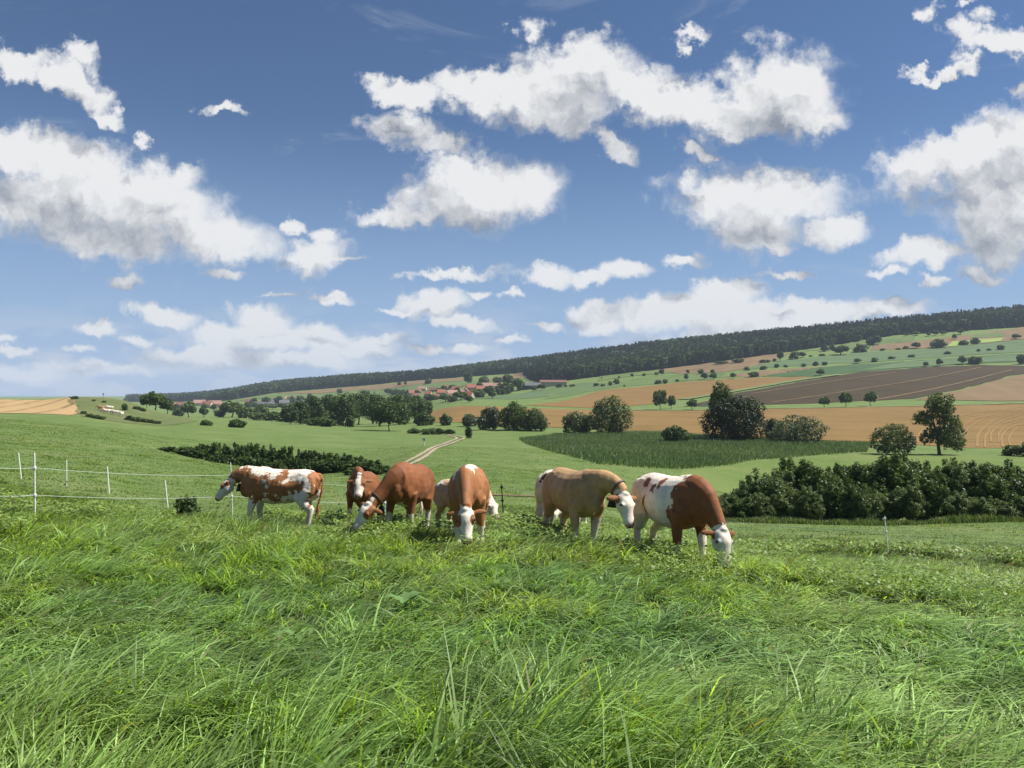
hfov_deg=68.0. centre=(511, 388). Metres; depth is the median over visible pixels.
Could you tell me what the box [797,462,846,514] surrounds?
hedge shrub
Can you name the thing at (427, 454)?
path
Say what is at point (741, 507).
hedge shrub
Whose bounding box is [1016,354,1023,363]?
field tree
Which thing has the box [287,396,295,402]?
village tree
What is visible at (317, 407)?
grove tree
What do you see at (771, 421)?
willow
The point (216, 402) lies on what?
house
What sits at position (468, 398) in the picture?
village tree
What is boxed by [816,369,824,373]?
field tree
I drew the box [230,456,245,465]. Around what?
hedge shrub
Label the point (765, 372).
tan field
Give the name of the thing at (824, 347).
field tree
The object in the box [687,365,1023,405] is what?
tilled field
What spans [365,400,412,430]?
oak tree
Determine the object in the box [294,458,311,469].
hedge shrub
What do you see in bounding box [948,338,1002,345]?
bright field
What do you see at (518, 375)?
tan field
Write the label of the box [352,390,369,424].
grove tree
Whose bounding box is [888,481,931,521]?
hedge shrub
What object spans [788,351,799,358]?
field tree
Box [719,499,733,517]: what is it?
hedge shrub
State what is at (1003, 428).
wheel track
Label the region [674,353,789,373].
tan field
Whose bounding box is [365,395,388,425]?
grove tree
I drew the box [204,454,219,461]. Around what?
hedge shrub
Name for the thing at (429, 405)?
grove tree
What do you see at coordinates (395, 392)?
hill tree
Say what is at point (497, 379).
village tree
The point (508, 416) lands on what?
willow
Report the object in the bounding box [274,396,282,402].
village tree
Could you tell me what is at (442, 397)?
village tree
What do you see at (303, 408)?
grove tree
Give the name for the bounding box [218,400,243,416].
valley tree
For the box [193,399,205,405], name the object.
house
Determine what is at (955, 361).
green field
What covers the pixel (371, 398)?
grove tree
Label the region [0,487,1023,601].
clover
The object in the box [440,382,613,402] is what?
green field
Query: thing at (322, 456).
hedge shrub
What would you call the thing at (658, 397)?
tree
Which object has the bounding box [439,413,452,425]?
round shrub
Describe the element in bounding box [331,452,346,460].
hedge shrub
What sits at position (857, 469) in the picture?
hedge shrub
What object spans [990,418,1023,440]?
wheel track
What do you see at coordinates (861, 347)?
field tree
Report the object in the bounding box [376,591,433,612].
dock plant
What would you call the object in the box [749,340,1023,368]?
green field
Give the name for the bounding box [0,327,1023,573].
ground
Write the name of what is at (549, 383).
barn
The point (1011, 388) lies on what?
tan field
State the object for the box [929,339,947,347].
field tree
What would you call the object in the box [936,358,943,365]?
field tree
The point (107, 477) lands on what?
electric fence
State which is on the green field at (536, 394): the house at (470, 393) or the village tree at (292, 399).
the house at (470, 393)
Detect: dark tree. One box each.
[697,395,769,440]
[707,380,732,432]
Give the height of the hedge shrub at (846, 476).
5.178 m
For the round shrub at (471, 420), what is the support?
on the ground at (364, 435)
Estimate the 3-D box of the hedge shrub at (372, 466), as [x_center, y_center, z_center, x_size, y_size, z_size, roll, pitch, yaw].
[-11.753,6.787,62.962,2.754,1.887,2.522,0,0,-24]
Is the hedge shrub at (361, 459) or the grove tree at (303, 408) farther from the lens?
the grove tree at (303, 408)
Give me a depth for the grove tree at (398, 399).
313.25 m
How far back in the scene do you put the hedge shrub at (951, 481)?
51.08 m
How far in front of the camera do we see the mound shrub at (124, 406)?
222.26 m
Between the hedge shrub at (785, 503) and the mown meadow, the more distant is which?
the mown meadow
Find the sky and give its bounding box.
[0,0,1023,395]
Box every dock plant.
[269,624,317,645]
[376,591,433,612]
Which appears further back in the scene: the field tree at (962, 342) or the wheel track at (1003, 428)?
the field tree at (962, 342)
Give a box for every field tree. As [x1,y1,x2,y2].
[586,395,634,432]
[700,372,707,379]
[708,372,716,379]
[747,371,758,376]
[777,351,783,358]
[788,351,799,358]
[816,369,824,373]
[820,344,828,350]
[832,345,849,354]
[853,344,869,351]
[865,337,876,344]
[873,335,881,344]
[911,342,920,346]
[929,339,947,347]
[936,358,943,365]
[957,356,966,362]
[958,340,969,344]
[967,356,982,363]
[970,337,980,343]
[1012,334,1021,337]
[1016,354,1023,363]
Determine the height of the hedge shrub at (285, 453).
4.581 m
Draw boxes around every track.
[661,402,1023,410]
[680,374,840,398]
[750,372,894,393]
[775,367,980,401]
[876,370,1009,399]
[916,406,1022,441]
[976,412,1022,445]
[984,414,1022,446]
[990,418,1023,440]
[997,420,1022,441]
[1000,424,1022,445]
[1008,426,1023,444]
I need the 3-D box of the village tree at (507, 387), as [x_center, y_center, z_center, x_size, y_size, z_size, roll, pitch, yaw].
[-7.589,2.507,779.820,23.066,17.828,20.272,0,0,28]
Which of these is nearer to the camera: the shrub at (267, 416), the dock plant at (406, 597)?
the dock plant at (406, 597)
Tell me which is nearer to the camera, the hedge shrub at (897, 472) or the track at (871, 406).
the hedge shrub at (897, 472)
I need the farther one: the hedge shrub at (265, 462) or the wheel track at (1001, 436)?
the wheel track at (1001, 436)
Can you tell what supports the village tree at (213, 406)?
on the ground at (364, 435)
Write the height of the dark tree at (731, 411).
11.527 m
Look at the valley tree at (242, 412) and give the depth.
478.77 m
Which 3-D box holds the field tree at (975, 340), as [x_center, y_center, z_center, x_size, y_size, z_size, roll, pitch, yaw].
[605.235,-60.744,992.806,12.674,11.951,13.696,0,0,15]
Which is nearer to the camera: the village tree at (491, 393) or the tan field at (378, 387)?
the village tree at (491, 393)
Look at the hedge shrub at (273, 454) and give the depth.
89.44 m
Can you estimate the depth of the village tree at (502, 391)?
724.08 m
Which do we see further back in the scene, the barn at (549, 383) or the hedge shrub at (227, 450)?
the barn at (549, 383)
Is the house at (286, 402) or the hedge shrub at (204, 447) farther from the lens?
the house at (286, 402)
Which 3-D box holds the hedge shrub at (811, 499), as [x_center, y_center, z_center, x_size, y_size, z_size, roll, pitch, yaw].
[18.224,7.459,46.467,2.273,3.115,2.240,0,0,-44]
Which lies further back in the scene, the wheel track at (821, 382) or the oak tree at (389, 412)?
the wheel track at (821, 382)
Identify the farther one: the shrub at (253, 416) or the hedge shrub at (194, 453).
the shrub at (253, 416)
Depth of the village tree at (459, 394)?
636.85 m
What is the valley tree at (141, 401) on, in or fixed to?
on the ground at (364, 435)
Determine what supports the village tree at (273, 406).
on the ground at (364, 435)
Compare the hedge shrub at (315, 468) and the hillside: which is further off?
the hillside
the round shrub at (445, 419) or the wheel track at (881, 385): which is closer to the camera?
the round shrub at (445, 419)
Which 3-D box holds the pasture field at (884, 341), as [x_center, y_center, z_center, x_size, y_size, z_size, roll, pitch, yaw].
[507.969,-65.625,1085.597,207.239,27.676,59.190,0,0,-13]
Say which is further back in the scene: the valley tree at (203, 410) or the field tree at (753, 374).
the field tree at (753, 374)
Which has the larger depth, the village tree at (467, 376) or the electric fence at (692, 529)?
the village tree at (467, 376)
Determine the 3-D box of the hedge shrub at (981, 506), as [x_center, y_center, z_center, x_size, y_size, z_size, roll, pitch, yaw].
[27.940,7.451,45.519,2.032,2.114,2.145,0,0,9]
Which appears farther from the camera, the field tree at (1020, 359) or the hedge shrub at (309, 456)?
the field tree at (1020, 359)
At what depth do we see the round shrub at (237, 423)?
190.55 m
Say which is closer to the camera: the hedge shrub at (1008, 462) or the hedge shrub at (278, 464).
the hedge shrub at (1008, 462)
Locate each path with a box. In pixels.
[405,435,457,461]
[410,434,464,463]
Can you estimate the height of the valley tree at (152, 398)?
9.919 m
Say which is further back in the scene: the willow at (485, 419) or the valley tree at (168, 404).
the valley tree at (168, 404)
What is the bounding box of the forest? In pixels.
[123,304,1023,401]
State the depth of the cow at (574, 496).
12.68 m
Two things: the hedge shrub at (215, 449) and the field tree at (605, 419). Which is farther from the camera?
the field tree at (605, 419)
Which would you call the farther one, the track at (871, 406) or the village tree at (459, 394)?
the village tree at (459, 394)
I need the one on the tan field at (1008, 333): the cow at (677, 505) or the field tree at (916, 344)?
the field tree at (916, 344)
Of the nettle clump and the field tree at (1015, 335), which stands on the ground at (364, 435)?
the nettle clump
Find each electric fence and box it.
[0,453,385,518]
[18,452,168,507]
[418,483,888,553]
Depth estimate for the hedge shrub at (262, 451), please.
94.29 m
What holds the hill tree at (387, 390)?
on the ground at (364, 435)
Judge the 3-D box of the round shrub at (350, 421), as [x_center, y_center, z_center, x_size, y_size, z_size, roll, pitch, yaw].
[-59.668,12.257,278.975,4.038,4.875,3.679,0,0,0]
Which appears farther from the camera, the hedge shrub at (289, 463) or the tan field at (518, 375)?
the tan field at (518, 375)
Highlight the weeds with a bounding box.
[725,512,1023,526]
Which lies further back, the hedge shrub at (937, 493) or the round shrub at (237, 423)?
the round shrub at (237, 423)
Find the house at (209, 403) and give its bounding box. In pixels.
[201,400,213,407]
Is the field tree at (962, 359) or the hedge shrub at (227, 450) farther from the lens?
the field tree at (962, 359)
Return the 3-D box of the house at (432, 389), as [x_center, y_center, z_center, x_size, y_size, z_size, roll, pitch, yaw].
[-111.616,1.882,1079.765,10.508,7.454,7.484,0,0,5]
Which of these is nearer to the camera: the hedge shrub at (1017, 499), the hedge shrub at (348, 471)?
the hedge shrub at (1017, 499)
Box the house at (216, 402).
[208,400,221,406]
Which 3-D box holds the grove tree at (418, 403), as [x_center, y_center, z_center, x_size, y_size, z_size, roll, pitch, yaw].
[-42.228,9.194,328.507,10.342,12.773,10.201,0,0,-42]
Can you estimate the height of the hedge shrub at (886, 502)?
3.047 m
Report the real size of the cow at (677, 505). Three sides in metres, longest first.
2.484 x 1.474 x 0.837 m
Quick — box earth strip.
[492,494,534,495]
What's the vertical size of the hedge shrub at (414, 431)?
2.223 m
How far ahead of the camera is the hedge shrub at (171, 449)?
88.61 m
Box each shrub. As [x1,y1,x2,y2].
[121,403,127,409]
[124,415,132,420]
[131,417,140,421]
[156,446,178,451]
[173,446,188,454]
[183,445,205,458]
[199,443,211,458]
[200,420,212,425]
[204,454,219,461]
[206,441,221,456]
[215,453,232,464]
[221,441,235,457]
[228,419,246,427]
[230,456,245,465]
[233,444,251,459]
[241,453,260,466]
[246,412,262,419]
[246,442,259,458]
[256,443,272,458]
[256,457,272,467]
[259,411,277,420]
[264,447,282,467]
[272,459,287,468]
[273,413,283,421]
[278,445,295,462]
[283,455,295,468]
[294,448,308,459]
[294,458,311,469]
[302,449,318,465]
[303,417,322,425]
[311,451,332,466]
[311,461,322,472]
[313,411,335,417]
[318,418,336,426]
[318,458,336,473]
[328,416,345,425]
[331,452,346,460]
[332,459,347,471]
[341,467,353,474]
[342,454,353,462]
[343,460,359,470]
[344,415,354,426]
[353,455,367,462]
[355,460,386,474]
[379,465,390,473]
[407,428,420,433]
[413,411,435,425]
[420,428,437,434]
[433,428,444,433]
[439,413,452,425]
[445,429,455,434]
[461,414,480,425]
[661,425,690,441]
[712,361,728,363]
[718,491,745,503]
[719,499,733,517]
[728,496,756,518]
[730,474,772,513]
[731,358,743,362]
[746,492,776,517]
[751,467,798,497]
[769,489,806,518]
[774,456,823,497]
[795,485,827,520]
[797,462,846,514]
[815,481,852,520]
[832,462,871,493]
[843,482,883,520]
[845,459,895,489]
[859,448,922,496]
[867,423,916,454]
[869,485,901,521]
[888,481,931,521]
[889,457,946,484]
[910,475,955,519]
[915,460,969,497]
[941,457,991,500]
[943,490,974,516]
[958,496,997,515]
[960,463,1013,501]
[978,462,1023,502]
[987,498,1022,517]
[997,345,1004,349]
[1001,445,1021,455]
[1003,458,1023,497]
[1005,492,1023,516]
[1019,442,1023,455]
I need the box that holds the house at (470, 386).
[466,384,475,390]
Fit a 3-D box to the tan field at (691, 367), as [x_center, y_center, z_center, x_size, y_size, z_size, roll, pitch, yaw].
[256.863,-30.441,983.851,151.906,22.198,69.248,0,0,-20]
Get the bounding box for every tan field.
[281,377,463,393]
[489,373,523,380]
[657,358,742,371]
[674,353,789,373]
[719,367,818,377]
[871,327,1023,349]
[916,375,1023,400]
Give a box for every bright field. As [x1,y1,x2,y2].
[597,367,673,380]
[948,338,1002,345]
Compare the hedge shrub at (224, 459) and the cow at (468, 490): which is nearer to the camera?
the cow at (468, 490)
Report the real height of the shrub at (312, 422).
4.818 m
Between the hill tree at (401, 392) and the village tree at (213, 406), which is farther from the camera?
the hill tree at (401, 392)
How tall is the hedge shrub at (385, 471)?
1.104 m
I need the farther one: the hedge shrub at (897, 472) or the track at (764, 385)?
the track at (764, 385)
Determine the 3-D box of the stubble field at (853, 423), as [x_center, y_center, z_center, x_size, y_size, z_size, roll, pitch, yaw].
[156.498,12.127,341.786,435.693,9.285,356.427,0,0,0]
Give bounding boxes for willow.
[476,405,500,429]
[496,401,527,430]
[521,407,549,430]
[561,410,594,432]
[764,418,781,438]
[768,414,829,442]
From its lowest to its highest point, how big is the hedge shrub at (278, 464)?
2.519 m
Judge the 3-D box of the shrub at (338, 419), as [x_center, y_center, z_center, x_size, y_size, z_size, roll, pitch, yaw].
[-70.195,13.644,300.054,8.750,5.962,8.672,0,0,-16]
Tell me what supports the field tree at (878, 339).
on the pasture field at (884, 341)
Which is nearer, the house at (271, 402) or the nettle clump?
the nettle clump
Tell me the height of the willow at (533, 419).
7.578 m
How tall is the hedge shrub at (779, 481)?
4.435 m
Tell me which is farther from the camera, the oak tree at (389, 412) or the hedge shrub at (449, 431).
the oak tree at (389, 412)
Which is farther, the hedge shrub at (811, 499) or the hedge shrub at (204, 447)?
the hedge shrub at (204, 447)
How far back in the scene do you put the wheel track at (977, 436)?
227.49 m
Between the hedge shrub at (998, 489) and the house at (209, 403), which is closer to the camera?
the hedge shrub at (998, 489)
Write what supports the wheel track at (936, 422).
on the ground at (364, 435)
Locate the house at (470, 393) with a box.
[462,391,474,398]
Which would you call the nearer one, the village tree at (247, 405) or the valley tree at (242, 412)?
the valley tree at (242, 412)
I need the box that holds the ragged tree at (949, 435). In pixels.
[910,391,966,454]
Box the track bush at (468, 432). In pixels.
[464,426,471,437]
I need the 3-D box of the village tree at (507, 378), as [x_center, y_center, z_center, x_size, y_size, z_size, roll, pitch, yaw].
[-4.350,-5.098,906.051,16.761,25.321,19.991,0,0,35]
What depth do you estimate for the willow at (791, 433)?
176.14 m
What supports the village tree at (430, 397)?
on the ground at (364, 435)
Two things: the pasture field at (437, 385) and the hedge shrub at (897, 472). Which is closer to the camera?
the hedge shrub at (897, 472)
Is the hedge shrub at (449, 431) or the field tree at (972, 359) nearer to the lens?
the hedge shrub at (449, 431)
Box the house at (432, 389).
[429,387,436,391]
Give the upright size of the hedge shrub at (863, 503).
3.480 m
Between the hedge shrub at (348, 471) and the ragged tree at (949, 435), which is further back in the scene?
the ragged tree at (949, 435)
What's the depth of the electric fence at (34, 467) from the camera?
15.78 m
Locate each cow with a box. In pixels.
[215,465,322,526]
[346,466,379,523]
[352,462,434,531]
[433,479,499,530]
[446,464,489,544]
[534,470,586,525]
[542,467,636,548]
[630,473,735,568]
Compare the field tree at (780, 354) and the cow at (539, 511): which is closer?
the cow at (539, 511)
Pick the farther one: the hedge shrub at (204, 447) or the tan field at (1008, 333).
the tan field at (1008, 333)
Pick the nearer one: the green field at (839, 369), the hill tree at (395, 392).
the green field at (839, 369)
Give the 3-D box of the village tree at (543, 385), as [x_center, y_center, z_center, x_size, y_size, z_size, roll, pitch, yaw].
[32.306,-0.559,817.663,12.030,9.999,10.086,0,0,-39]
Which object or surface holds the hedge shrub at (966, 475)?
on the ground at (364, 435)
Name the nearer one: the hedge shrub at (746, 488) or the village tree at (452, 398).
the hedge shrub at (746, 488)
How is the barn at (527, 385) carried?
on the ground at (364, 435)
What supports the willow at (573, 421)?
on the ground at (364, 435)
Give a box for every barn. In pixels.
[517,382,540,389]
[539,380,566,386]
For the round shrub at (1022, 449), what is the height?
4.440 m
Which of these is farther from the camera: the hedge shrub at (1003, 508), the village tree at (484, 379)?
the village tree at (484, 379)
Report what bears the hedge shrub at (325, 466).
on the ground at (364, 435)
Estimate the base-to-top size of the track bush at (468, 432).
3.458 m
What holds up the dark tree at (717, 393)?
on the ground at (364, 435)
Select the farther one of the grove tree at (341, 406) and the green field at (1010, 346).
the green field at (1010, 346)
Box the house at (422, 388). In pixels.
[417,386,426,390]
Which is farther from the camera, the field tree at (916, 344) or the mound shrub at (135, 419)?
the field tree at (916, 344)
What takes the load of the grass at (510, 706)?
on the ground at (364, 435)
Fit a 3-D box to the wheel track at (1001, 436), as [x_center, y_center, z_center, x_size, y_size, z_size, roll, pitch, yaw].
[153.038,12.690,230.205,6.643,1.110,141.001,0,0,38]
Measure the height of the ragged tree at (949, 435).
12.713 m
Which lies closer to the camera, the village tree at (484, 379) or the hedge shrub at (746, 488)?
the hedge shrub at (746, 488)
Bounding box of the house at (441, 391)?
[436,389,445,394]
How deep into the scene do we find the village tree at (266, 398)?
1102.23 m
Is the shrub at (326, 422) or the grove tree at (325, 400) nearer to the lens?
the shrub at (326, 422)
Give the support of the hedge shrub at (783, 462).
on the ground at (364, 435)
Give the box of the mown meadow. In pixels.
[679,454,1023,493]
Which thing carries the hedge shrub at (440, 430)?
on the ground at (364, 435)
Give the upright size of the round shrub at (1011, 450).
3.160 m
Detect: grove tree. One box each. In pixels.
[280,403,299,424]
[293,398,310,423]
[304,395,325,417]
[319,394,337,411]
[328,392,357,425]
[339,394,359,418]
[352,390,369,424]
[360,392,383,423]
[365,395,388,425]
[388,394,412,423]
[407,395,427,419]
[421,399,432,414]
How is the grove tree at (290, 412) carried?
on the ground at (364, 435)
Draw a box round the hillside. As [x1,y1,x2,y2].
[67,398,195,424]
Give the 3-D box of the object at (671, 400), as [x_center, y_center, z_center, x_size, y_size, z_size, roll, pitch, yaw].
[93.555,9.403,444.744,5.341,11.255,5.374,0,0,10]
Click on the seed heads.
(567, 577)
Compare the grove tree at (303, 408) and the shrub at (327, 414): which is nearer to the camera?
the grove tree at (303, 408)
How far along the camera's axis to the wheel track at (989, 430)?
217.58 m
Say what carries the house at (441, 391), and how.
on the ground at (364, 435)
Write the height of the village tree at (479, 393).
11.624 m
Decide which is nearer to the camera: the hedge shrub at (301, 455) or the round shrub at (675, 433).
the hedge shrub at (301, 455)
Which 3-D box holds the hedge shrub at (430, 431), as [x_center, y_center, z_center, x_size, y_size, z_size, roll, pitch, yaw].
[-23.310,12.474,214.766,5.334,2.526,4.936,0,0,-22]
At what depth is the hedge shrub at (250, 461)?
80.19 m
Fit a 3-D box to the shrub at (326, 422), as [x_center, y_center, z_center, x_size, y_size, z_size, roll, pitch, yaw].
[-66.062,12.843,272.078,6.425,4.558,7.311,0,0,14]
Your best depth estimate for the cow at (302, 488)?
16.79 m
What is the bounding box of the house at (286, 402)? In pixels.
[279,399,289,404]
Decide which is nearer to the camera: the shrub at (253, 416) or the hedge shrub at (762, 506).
the hedge shrub at (762, 506)
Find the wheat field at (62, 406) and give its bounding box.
[0,398,78,414]
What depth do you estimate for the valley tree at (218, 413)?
521.59 m
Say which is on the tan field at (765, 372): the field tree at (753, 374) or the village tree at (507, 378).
the field tree at (753, 374)
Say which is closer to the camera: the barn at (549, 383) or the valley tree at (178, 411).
the valley tree at (178, 411)
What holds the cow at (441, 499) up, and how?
on the ground at (364, 435)
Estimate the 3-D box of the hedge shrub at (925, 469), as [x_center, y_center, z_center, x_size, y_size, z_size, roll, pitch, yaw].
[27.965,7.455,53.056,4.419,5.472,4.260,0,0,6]
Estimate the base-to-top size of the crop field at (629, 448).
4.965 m
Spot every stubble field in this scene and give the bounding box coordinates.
[431,404,1023,447]
[532,377,807,407]
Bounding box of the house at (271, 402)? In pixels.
[264,400,274,404]
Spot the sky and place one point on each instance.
(196, 195)
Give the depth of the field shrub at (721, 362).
973.47 m
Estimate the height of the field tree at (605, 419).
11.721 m
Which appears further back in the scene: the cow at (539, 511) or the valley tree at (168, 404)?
the valley tree at (168, 404)
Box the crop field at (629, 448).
[519,430,869,468]
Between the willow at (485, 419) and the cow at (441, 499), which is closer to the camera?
the cow at (441, 499)
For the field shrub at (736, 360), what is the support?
on the tan field at (750, 361)
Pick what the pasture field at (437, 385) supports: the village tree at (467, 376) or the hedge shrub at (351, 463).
the village tree at (467, 376)
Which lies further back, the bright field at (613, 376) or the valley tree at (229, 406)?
the bright field at (613, 376)
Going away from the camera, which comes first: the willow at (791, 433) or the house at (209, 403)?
the willow at (791, 433)
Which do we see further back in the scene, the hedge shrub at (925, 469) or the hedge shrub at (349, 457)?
the hedge shrub at (349, 457)
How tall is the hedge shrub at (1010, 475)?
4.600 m
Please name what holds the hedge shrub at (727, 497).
on the ground at (364, 435)
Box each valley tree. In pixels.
[139,394,147,405]
[143,391,166,409]
[159,399,174,413]
[171,407,186,415]
[180,400,196,416]
[199,407,208,414]
[214,409,225,416]
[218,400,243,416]
[236,407,252,417]
[253,405,269,412]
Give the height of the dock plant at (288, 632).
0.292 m
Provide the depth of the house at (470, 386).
937.40 m
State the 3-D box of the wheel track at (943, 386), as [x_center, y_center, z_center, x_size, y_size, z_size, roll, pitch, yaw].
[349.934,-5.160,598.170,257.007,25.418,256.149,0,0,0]
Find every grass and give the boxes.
[0,480,1023,767]
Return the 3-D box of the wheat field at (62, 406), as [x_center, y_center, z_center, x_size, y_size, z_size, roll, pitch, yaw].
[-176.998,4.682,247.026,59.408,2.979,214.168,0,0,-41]
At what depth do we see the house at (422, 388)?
1146.65 m
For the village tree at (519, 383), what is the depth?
846.76 m
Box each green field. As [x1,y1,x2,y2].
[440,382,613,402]
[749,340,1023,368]
[766,354,1019,376]
[854,355,1023,370]
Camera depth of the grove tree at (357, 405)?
313.02 m
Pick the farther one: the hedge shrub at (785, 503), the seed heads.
the hedge shrub at (785, 503)
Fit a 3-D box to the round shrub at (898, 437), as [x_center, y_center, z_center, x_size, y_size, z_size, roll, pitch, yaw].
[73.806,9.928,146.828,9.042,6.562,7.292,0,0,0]
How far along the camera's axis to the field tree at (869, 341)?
1069.94 m
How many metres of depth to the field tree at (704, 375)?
763.75 m
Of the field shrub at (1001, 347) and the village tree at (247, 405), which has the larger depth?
the village tree at (247, 405)
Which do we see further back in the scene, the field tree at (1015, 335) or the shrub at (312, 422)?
the field tree at (1015, 335)
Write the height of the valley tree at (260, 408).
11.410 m
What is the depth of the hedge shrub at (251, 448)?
94.40 m
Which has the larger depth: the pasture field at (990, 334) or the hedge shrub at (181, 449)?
the pasture field at (990, 334)
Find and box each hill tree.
[384,388,390,394]
[391,389,398,394]
[397,389,404,394]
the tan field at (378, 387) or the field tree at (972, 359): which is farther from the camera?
the tan field at (378, 387)
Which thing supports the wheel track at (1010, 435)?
on the ground at (364, 435)
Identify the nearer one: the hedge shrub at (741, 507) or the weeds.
the weeds
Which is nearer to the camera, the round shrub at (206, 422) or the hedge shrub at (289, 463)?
the hedge shrub at (289, 463)
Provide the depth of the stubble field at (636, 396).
636.25 m
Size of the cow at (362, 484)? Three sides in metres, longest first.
2.354 x 1.372 x 0.761 m
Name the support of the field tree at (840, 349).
on the ground at (364, 435)
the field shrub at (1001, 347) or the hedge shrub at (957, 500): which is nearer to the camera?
the hedge shrub at (957, 500)
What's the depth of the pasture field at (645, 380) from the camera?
786.04 m
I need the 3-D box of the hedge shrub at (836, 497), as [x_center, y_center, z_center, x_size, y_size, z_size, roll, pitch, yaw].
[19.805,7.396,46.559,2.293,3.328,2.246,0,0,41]
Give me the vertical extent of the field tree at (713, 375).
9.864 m
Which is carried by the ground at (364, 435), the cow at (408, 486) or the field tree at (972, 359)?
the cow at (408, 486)
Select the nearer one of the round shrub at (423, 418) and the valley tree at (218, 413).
the round shrub at (423, 418)
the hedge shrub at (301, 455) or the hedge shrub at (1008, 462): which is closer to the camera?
the hedge shrub at (1008, 462)
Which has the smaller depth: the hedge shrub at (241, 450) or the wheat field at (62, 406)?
the hedge shrub at (241, 450)
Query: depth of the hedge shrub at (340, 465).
83.24 m
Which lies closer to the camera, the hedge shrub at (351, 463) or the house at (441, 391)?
the hedge shrub at (351, 463)
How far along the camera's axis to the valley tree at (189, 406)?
522.46 m
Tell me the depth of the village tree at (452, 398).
626.93 m
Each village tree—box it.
[209,404,216,410]
[244,402,251,407]
[261,396,270,401]
[268,404,277,408]
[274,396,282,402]
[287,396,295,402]
[423,394,437,401]
[437,394,450,401]
[446,396,457,401]
[451,391,469,399]
[463,371,472,383]
[464,396,473,402]
[470,389,485,396]
[478,375,488,382]
[483,386,495,392]
[488,391,495,396]
[492,377,501,382]
[495,382,514,394]
[498,389,505,394]
[502,374,513,383]
[512,378,525,390]
[536,383,545,388]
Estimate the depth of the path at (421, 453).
106.12 m
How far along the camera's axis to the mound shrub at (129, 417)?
190.16 m
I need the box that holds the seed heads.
[1,473,1023,767]
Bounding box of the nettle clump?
[173,495,200,516]
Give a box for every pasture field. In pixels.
[236,380,478,400]
[545,373,723,398]
[807,335,915,350]
[971,332,1003,336]
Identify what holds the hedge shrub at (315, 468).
on the ground at (364, 435)
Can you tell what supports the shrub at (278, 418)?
on the ground at (364, 435)
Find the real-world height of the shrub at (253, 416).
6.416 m

